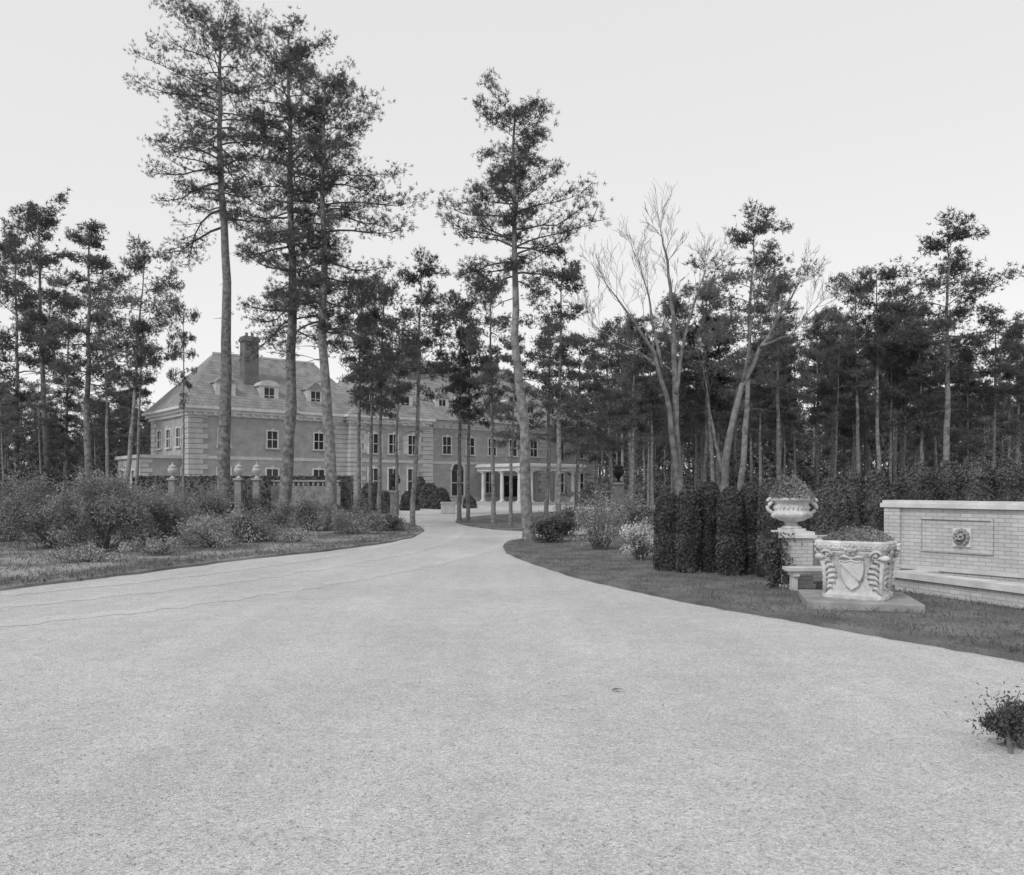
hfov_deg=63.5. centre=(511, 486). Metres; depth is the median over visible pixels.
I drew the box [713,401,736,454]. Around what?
pine tree
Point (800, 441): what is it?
pine tree
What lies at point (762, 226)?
pine tree
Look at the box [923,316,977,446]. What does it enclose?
pine tree
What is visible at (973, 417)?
pine tree
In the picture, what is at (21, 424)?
pine tree
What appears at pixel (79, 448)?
pine tree
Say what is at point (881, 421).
pine tree
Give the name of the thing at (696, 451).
pine tree
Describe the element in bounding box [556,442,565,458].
window
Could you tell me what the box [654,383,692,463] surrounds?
pine tree
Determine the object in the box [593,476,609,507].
evergreen
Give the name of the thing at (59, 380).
pine tree
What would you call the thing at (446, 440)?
window
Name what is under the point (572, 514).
shrub
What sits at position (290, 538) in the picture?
shrub
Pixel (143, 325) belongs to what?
pine tree
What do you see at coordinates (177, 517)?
shrub
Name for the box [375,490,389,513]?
evergreen
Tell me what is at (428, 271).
pine tree
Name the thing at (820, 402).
pine tree
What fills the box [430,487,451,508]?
evergreen
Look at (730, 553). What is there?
hedge plant
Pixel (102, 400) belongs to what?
pine tree
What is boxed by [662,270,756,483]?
pine tree
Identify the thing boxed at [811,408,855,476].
pine tree
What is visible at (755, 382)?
pine tree
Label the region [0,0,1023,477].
sky
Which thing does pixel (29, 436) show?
pine tree
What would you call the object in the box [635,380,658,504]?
pine tree
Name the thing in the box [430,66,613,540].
pine tree
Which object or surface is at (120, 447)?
pine tree
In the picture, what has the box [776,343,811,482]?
pine tree
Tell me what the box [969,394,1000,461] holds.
pine tree
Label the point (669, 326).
pine tree
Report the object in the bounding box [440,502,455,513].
planter box
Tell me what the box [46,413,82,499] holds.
pine tree
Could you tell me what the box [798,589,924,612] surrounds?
stone slab
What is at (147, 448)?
pine tree
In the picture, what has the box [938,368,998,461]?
pine tree
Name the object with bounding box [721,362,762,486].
pine tree
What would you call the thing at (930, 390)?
pine tree
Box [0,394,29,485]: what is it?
pine tree
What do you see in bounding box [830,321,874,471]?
pine tree
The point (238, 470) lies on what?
lidded urn
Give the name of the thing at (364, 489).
evergreen
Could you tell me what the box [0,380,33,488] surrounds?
pine tree
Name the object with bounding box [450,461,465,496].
window
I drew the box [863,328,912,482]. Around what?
pine tree
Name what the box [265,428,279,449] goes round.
window
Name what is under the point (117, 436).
pine tree
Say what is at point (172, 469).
lidded urn
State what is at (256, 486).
stone pier
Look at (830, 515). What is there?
hedge plant
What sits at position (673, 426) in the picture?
bare tree
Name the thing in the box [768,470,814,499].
urn flowers
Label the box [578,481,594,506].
evergreen
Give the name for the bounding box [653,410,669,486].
pine tree
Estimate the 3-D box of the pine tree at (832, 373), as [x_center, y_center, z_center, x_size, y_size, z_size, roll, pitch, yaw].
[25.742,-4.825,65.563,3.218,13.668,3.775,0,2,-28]
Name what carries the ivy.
attached to the urn pier at (797, 549)
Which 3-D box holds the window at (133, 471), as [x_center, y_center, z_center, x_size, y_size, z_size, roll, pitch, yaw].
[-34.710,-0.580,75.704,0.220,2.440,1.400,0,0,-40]
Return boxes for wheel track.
[0,523,430,595]
[0,523,466,607]
[0,530,518,625]
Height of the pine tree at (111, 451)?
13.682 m
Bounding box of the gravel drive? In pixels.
[0,504,1023,874]
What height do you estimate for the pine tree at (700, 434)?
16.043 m
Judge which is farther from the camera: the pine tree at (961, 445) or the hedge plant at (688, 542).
the pine tree at (961, 445)
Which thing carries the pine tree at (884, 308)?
on the lawn at (998, 652)
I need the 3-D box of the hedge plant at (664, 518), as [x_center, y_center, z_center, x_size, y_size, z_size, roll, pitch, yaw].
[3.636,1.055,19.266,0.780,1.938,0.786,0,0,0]
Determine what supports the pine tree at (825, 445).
on the ground
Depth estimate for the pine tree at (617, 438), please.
99.30 m
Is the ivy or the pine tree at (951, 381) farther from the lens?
the pine tree at (951, 381)
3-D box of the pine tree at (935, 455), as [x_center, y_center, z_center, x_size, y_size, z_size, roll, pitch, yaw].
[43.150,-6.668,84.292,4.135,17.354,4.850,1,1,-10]
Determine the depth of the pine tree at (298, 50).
38.69 m
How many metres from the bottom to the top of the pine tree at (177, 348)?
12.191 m
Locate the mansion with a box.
[115,332,602,505]
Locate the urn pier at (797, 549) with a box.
[771,530,816,588]
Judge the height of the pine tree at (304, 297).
21.418 m
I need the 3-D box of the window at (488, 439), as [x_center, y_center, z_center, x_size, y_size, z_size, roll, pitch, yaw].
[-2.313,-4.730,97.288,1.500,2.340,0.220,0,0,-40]
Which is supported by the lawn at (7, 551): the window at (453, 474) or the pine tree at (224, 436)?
the pine tree at (224, 436)
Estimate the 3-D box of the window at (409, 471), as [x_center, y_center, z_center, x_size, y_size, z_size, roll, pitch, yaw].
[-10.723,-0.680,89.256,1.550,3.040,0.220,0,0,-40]
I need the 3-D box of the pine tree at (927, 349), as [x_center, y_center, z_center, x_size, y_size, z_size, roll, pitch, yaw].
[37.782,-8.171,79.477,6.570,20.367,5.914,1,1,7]
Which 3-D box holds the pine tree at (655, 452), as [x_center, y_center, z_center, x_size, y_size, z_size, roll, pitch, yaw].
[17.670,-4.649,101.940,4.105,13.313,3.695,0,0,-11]
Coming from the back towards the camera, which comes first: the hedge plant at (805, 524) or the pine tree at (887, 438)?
the pine tree at (887, 438)
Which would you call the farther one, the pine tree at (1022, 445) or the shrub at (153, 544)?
the pine tree at (1022, 445)
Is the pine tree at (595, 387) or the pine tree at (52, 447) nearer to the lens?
the pine tree at (595, 387)
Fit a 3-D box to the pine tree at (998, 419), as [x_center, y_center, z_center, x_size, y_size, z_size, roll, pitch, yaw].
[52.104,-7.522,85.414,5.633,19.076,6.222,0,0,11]
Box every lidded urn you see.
[167,462,177,477]
[234,462,243,477]
[252,462,261,477]
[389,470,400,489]
[613,461,623,481]
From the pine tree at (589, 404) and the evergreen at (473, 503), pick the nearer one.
the evergreen at (473, 503)
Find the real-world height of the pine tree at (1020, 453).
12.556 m
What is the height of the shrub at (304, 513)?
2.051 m
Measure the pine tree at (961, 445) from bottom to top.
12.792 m
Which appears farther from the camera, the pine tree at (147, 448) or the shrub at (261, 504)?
the pine tree at (147, 448)
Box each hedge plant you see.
[652,491,677,570]
[673,484,703,573]
[697,481,720,572]
[715,485,746,575]
[740,481,759,574]
[755,477,784,577]
[797,485,815,530]
[809,477,852,534]
[841,471,864,530]
[860,470,895,533]
[890,482,898,499]
[894,462,939,499]
[933,460,961,500]
[952,456,995,500]
[989,458,1023,501]
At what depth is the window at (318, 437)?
83.07 m
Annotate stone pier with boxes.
[166,478,178,500]
[233,478,244,511]
[251,478,262,504]
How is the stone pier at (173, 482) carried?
on the lawn at (7, 551)
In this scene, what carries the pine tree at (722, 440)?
on the ground
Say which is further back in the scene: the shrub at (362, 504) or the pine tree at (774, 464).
the pine tree at (774, 464)
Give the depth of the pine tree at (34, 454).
97.04 m
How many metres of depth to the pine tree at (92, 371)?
77.45 m
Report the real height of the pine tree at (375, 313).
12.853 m
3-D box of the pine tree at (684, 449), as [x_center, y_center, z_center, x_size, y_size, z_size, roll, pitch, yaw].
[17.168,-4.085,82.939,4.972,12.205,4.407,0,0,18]
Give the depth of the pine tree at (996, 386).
121.48 m
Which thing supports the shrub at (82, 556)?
on the lawn at (7, 551)
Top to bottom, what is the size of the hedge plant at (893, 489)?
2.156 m
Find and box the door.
[504,474,517,496]
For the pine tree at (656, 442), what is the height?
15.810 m
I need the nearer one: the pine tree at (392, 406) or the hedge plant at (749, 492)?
the hedge plant at (749, 492)
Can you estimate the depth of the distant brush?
94.93 m
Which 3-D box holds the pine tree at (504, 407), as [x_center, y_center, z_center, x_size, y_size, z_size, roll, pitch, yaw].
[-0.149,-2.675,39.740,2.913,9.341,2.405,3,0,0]
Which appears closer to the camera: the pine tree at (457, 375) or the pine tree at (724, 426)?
the pine tree at (457, 375)
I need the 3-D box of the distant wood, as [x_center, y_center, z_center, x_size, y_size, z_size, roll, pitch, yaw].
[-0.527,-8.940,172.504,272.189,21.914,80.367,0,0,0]
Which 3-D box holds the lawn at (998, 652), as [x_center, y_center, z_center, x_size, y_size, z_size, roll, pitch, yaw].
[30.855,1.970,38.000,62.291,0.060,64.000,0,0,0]
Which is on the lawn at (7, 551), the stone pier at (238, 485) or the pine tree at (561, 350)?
the stone pier at (238, 485)
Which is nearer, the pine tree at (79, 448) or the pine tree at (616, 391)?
the pine tree at (616, 391)
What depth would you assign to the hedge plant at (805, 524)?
19.70 m
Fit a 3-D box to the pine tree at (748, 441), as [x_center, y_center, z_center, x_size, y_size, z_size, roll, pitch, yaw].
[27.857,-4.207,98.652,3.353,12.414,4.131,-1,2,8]
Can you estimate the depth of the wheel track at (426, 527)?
19.71 m
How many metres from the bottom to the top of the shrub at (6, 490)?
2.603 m
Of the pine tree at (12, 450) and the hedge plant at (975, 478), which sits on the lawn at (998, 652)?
the hedge plant at (975, 478)
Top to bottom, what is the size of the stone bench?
0.500 m
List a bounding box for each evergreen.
[361,482,377,510]
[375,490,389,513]
[399,490,419,510]
[416,476,425,496]
[418,483,436,508]
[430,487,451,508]
[462,495,476,507]
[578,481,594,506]
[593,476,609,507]
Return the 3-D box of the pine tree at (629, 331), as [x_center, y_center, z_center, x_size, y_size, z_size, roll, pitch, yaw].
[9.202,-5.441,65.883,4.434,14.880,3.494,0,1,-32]
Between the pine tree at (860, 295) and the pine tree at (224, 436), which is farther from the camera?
the pine tree at (860, 295)
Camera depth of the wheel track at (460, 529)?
17.80 m
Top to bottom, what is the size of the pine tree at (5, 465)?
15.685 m
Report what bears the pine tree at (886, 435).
on the ground
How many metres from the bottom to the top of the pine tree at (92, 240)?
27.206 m
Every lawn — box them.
[0,511,423,590]
[455,510,651,530]
[503,522,1023,662]
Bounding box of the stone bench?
[782,566,821,591]
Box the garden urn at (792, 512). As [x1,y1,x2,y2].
[766,497,817,530]
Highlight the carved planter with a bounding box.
[814,538,900,601]
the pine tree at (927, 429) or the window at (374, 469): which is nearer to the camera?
the window at (374, 469)
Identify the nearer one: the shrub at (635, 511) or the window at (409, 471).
the shrub at (635, 511)
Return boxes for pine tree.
[0,186,75,502]
[0,232,73,481]
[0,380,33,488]
[0,392,22,476]
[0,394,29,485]
[0,436,13,466]
[7,395,41,478]
[18,387,73,484]
[20,377,57,491]
[20,415,41,483]
[22,218,134,483]
[23,399,49,467]
[33,396,82,484]
[34,404,60,466]
[37,285,87,488]
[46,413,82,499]
[68,414,84,472]
[71,397,119,476]
[72,311,132,478]
[80,397,102,455]
[81,426,110,472]
[83,231,185,488]
[89,384,122,453]
[91,424,115,470]
[94,400,128,476]
[96,404,121,466]
[108,394,143,455]
[110,388,153,443]
[113,371,157,454]
[113,389,148,458]
[115,314,171,488]
[122,0,306,522]
[134,419,150,453]
[135,410,150,454]
[159,295,201,503]
[202,5,361,527]
[247,54,438,530]
[329,269,385,504]
[345,305,395,515]
[355,267,409,514]
[363,244,475,524]
[365,324,428,518]
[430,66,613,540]
[432,288,484,522]
[446,322,495,520]
[459,266,521,525]
[479,335,540,526]
[507,243,600,525]
[523,315,588,520]
[545,330,608,506]
[561,315,644,516]
[562,345,628,518]
[583,393,597,467]
[589,380,613,475]
[589,395,629,464]
[594,315,656,499]
[597,412,607,476]
[601,327,654,500]
[601,373,640,458]
[603,313,666,509]
[612,372,643,461]
[625,328,686,513]
[626,345,667,505]
[635,371,645,476]
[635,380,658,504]
[638,371,661,473]
[640,395,664,475]
[640,440,660,464]
[643,280,694,491]
[645,396,660,487]
[646,329,704,490]
[653,319,701,462]
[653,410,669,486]
[654,340,736,489]
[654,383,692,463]
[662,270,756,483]
[662,391,704,471]
[680,196,826,490]
[680,295,740,481]
[682,367,716,483]
[684,407,708,488]
[684,426,700,483]
[690,382,708,463]
[693,315,740,489]
[703,393,721,464]
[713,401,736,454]
[713,421,740,459]
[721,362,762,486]
[724,336,771,481]
[724,385,742,469]
[731,340,775,484]
[733,400,757,480]
[735,279,822,482]
[737,400,782,481]
[739,340,781,487]
[748,343,805,477]
[750,316,808,467]
[755,367,804,463]
[762,406,803,469]
[762,430,793,459]
[763,368,807,480]
[772,363,806,446]
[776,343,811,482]
[795,313,848,487]
[795,341,822,485]
[796,421,812,465]
[803,321,883,476]
[806,305,861,477]
[806,341,850,477]
[807,350,870,469]
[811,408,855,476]
[813,342,857,478]
[815,411,828,470]
[823,263,893,474]
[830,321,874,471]
[836,265,923,471]
[836,377,872,471]
[841,335,894,470]
[845,338,892,476]
[862,406,875,463]
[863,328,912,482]
[866,342,913,481]
[867,355,897,464]
[868,206,1023,461]
[869,288,925,473]
[870,300,931,476]
[871,391,900,451]
[872,377,913,469]
[877,299,939,449]
[878,312,986,462]
[887,405,916,455]
[894,331,944,463]
[896,333,939,462]
[899,348,931,462]
[908,387,938,462]
[912,386,954,476]
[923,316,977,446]
[925,335,959,476]
[925,413,957,466]
[926,335,969,412]
[935,344,1011,462]
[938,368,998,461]
[940,400,962,462]
[942,418,973,461]
[950,389,979,464]
[951,302,1023,467]
[952,359,985,457]
[958,408,991,463]
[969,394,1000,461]
[981,322,1023,472]
[983,367,1013,457]
[985,343,1023,464]
[985,409,1014,467]
[986,380,1014,457]
[987,338,1023,459]
[1011,434,1023,470]
[1020,409,1023,461]
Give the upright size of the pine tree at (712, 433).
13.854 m
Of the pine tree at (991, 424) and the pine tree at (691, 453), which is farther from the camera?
the pine tree at (991, 424)
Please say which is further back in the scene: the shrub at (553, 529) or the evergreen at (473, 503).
the evergreen at (473, 503)
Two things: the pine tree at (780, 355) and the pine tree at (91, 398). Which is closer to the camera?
the pine tree at (780, 355)
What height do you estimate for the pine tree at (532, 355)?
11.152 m
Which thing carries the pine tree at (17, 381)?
on the ground
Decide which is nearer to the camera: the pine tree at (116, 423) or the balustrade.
the balustrade
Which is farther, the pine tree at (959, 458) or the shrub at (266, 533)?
the pine tree at (959, 458)
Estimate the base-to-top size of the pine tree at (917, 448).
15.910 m
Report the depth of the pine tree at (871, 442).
87.52 m
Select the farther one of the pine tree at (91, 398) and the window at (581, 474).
the pine tree at (91, 398)
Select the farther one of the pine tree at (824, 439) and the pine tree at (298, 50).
the pine tree at (824, 439)
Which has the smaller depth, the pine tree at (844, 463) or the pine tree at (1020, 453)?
the pine tree at (844, 463)
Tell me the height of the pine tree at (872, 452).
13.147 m
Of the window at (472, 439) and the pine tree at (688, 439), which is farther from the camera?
the window at (472, 439)
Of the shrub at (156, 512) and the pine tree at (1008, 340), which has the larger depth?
the pine tree at (1008, 340)
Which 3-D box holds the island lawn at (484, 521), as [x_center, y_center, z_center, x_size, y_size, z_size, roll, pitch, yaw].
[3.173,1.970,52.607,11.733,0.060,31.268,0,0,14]
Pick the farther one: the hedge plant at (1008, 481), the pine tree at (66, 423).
the pine tree at (66, 423)
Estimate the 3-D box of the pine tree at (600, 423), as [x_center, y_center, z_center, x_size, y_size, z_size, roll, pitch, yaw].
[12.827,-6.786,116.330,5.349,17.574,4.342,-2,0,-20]
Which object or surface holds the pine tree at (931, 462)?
on the ground
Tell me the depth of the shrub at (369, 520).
33.77 m
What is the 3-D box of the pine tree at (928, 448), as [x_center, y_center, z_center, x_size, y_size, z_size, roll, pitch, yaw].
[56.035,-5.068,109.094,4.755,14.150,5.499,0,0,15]
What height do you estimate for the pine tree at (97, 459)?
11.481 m
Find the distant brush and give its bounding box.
[0,417,1023,504]
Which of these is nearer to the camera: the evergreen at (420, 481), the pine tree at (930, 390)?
the pine tree at (930, 390)
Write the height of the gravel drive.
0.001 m
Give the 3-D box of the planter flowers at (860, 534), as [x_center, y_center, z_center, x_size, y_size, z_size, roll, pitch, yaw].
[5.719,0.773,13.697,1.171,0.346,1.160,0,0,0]
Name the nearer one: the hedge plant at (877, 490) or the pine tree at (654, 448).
the hedge plant at (877, 490)
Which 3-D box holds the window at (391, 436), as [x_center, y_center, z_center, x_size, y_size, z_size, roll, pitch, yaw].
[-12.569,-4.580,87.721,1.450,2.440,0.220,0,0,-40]
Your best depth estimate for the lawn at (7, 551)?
23.68 m
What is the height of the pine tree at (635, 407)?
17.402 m
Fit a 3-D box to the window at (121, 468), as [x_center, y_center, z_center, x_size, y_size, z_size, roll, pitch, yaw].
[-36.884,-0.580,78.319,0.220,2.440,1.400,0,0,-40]
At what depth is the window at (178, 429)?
77.00 m
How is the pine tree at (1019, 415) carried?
on the lawn at (998, 652)
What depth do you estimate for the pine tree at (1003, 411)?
80.13 m
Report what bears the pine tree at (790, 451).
on the ground
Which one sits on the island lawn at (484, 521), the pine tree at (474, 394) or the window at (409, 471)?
the pine tree at (474, 394)
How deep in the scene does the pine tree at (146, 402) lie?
95.40 m
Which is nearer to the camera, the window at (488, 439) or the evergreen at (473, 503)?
the evergreen at (473, 503)
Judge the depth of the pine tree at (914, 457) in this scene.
102.73 m
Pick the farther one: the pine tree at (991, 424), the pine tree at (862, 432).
the pine tree at (991, 424)
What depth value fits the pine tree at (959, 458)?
116.33 m
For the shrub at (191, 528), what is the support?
on the lawn at (7, 551)
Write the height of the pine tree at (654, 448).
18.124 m
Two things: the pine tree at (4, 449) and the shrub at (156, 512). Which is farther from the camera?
the pine tree at (4, 449)
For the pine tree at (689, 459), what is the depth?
104.62 m
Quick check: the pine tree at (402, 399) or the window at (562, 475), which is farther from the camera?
the window at (562, 475)
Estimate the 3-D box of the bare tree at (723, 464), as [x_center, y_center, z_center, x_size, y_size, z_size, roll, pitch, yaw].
[15.503,-6.422,49.005,9.628,16.933,5.327,0,0,0]
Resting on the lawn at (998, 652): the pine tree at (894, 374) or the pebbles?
the pine tree at (894, 374)
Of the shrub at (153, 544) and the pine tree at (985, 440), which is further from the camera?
the pine tree at (985, 440)
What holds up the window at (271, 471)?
in the mansion
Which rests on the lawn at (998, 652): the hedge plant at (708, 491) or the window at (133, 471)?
the hedge plant at (708, 491)
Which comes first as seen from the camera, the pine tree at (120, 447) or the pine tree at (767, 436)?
the pine tree at (767, 436)
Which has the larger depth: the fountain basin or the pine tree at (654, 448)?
the pine tree at (654, 448)
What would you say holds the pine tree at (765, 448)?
on the ground
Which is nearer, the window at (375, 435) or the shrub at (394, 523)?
the shrub at (394, 523)
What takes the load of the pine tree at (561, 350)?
on the island lawn at (484, 521)
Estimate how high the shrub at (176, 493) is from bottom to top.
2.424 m
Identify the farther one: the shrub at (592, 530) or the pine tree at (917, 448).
the pine tree at (917, 448)
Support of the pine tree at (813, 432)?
on the ground
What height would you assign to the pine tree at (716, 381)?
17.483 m
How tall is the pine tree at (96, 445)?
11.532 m
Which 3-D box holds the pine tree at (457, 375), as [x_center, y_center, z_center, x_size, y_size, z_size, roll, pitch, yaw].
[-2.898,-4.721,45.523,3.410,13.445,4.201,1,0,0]
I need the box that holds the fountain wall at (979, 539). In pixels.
[880,500,1023,584]
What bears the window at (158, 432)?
in the mansion
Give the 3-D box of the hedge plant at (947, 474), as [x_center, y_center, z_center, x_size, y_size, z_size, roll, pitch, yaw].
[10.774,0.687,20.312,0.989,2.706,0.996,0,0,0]
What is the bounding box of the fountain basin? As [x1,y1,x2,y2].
[892,570,1023,607]
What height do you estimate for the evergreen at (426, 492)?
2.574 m
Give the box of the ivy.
[750,531,802,588]
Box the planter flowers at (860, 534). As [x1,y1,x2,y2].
[821,525,894,541]
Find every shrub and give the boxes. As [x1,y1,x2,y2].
[0,467,127,549]
[0,474,53,541]
[39,461,159,552]
[43,537,132,562]
[122,479,183,544]
[127,531,188,555]
[147,479,206,518]
[147,500,211,544]
[172,481,245,528]
[172,508,262,548]
[216,500,280,541]
[233,490,288,527]
[269,520,317,541]
[272,488,333,531]
[313,500,388,534]
[337,493,384,519]
[366,509,408,531]
[529,510,575,542]
[547,500,589,535]
[568,481,633,549]
[610,485,653,542]
[619,514,654,560]
[945,678,1023,754]
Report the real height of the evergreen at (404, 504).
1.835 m
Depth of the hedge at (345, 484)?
66.05 m
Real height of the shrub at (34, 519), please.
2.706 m
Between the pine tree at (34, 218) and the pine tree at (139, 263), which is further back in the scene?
the pine tree at (34, 218)
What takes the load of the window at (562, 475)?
in the mansion
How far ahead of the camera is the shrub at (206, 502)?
37.23 m
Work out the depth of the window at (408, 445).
89.10 m
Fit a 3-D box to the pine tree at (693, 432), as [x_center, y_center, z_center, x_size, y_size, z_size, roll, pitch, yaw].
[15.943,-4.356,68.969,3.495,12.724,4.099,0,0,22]
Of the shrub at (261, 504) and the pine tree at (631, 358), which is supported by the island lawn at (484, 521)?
the pine tree at (631, 358)
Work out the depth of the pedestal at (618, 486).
55.72 m
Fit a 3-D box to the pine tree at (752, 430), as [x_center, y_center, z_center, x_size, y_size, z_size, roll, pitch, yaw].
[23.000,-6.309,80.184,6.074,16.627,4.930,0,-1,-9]
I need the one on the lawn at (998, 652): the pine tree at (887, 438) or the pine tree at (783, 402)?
the pine tree at (783, 402)
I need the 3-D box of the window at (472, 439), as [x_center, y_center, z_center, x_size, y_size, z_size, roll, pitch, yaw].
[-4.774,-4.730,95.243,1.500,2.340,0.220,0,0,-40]
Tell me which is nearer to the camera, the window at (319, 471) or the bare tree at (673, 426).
the bare tree at (673, 426)
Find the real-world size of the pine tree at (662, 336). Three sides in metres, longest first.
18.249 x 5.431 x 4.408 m
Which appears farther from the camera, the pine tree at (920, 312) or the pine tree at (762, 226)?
the pine tree at (920, 312)
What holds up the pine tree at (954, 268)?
on the lawn at (998, 652)
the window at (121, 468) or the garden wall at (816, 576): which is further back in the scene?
the window at (121, 468)
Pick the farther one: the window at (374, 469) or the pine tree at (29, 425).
the pine tree at (29, 425)
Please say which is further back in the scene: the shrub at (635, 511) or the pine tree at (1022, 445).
the pine tree at (1022, 445)
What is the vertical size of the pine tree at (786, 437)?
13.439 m
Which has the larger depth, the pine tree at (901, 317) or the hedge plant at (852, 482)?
the pine tree at (901, 317)
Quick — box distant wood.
[0,382,1023,482]
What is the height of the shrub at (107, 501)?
2.814 m
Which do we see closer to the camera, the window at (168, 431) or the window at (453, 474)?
the window at (168, 431)
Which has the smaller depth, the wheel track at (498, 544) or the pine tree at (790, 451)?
the wheel track at (498, 544)
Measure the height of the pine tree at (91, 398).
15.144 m
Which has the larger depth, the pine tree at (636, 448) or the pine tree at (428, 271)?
the pine tree at (636, 448)
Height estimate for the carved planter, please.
0.949 m
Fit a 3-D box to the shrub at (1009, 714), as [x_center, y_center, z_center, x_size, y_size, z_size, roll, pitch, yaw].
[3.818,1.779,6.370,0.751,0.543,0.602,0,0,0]
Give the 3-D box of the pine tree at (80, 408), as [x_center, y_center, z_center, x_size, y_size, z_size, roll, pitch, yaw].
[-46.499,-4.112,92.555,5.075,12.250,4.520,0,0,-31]
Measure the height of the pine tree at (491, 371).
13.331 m
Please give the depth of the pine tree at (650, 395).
61.54 m
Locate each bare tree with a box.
[569,179,743,495]
[694,240,856,491]
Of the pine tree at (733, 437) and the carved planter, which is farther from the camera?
the pine tree at (733, 437)
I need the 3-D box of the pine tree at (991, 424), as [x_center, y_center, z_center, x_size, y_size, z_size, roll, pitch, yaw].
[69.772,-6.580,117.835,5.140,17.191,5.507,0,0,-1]
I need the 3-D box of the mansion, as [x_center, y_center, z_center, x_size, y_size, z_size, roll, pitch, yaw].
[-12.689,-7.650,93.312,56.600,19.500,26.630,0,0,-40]
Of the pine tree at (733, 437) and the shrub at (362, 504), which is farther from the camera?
the pine tree at (733, 437)
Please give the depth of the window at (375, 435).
86.23 m
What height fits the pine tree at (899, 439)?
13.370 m
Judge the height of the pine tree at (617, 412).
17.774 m
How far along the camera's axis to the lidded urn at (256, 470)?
62.80 m
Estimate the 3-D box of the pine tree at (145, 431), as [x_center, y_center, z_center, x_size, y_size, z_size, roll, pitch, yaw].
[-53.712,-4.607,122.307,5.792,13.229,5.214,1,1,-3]
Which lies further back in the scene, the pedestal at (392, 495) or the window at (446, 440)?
the window at (446, 440)
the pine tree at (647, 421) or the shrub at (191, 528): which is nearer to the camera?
the shrub at (191, 528)
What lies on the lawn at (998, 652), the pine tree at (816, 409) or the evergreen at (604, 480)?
the pine tree at (816, 409)
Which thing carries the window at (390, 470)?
in the mansion
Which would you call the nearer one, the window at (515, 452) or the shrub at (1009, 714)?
the shrub at (1009, 714)
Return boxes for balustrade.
[271,480,340,511]
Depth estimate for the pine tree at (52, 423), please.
110.96 m
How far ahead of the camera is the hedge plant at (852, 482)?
19.41 m
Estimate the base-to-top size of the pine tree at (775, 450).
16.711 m
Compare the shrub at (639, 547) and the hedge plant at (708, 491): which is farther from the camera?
the shrub at (639, 547)
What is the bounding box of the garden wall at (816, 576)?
[813,535,826,581]
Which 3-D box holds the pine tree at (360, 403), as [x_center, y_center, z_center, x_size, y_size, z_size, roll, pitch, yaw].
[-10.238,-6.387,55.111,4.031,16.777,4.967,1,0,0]
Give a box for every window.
[119,468,125,492]
[131,467,135,490]
[155,428,162,449]
[164,427,171,448]
[174,425,181,447]
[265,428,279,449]
[265,466,279,475]
[312,430,323,450]
[312,467,324,475]
[364,431,382,454]
[367,466,377,486]
[387,432,399,454]
[387,466,399,494]
[403,433,420,455]
[406,466,412,490]
[441,434,452,454]
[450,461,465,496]
[465,435,475,455]
[485,472,490,493]
[487,438,497,456]
[508,439,518,456]
[530,439,538,457]
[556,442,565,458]
[561,472,565,492]
[580,473,583,492]
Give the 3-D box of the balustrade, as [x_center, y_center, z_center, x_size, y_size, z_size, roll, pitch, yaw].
[-16.064,0.765,64.500,5.344,2.570,0.400,0,0,0]
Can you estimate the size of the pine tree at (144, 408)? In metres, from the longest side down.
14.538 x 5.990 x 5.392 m
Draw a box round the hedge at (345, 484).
[132,474,353,511]
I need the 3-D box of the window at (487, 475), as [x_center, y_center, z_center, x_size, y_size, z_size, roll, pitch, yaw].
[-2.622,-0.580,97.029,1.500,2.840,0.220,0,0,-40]
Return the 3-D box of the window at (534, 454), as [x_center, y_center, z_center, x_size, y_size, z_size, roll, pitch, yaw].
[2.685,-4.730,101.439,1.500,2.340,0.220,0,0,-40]
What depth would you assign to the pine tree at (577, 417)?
45.58 m
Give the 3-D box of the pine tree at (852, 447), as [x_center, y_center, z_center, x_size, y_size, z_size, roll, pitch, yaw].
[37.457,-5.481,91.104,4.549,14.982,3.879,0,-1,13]
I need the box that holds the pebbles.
[0,597,1023,874]
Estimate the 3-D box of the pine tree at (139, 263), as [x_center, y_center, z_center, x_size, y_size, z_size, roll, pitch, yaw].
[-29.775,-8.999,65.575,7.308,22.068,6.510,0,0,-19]
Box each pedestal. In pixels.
[389,490,399,514]
[613,482,623,508]
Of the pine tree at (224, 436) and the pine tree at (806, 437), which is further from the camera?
the pine tree at (806, 437)
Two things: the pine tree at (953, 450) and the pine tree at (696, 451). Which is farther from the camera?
the pine tree at (953, 450)
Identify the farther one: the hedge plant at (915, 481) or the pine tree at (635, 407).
the pine tree at (635, 407)
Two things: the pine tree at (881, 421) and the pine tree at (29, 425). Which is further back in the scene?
the pine tree at (29, 425)
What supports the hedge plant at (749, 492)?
on the lawn at (998, 652)
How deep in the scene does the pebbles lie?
5.53 m
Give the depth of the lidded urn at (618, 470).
55.75 m
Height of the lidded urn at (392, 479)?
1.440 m
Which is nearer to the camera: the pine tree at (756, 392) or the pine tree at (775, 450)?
the pine tree at (756, 392)
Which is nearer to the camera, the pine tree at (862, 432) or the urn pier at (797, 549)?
the urn pier at (797, 549)
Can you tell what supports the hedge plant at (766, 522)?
on the lawn at (998, 652)
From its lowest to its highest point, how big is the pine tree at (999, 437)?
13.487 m
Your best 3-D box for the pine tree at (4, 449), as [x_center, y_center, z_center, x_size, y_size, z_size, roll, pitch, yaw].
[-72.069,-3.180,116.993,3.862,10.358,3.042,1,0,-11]
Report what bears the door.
in the mansion
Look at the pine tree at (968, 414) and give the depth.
65.33 m
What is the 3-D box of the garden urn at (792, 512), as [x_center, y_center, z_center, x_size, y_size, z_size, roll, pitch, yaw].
[5.443,0.524,16.100,0.823,0.672,0.823,0,0,-42]

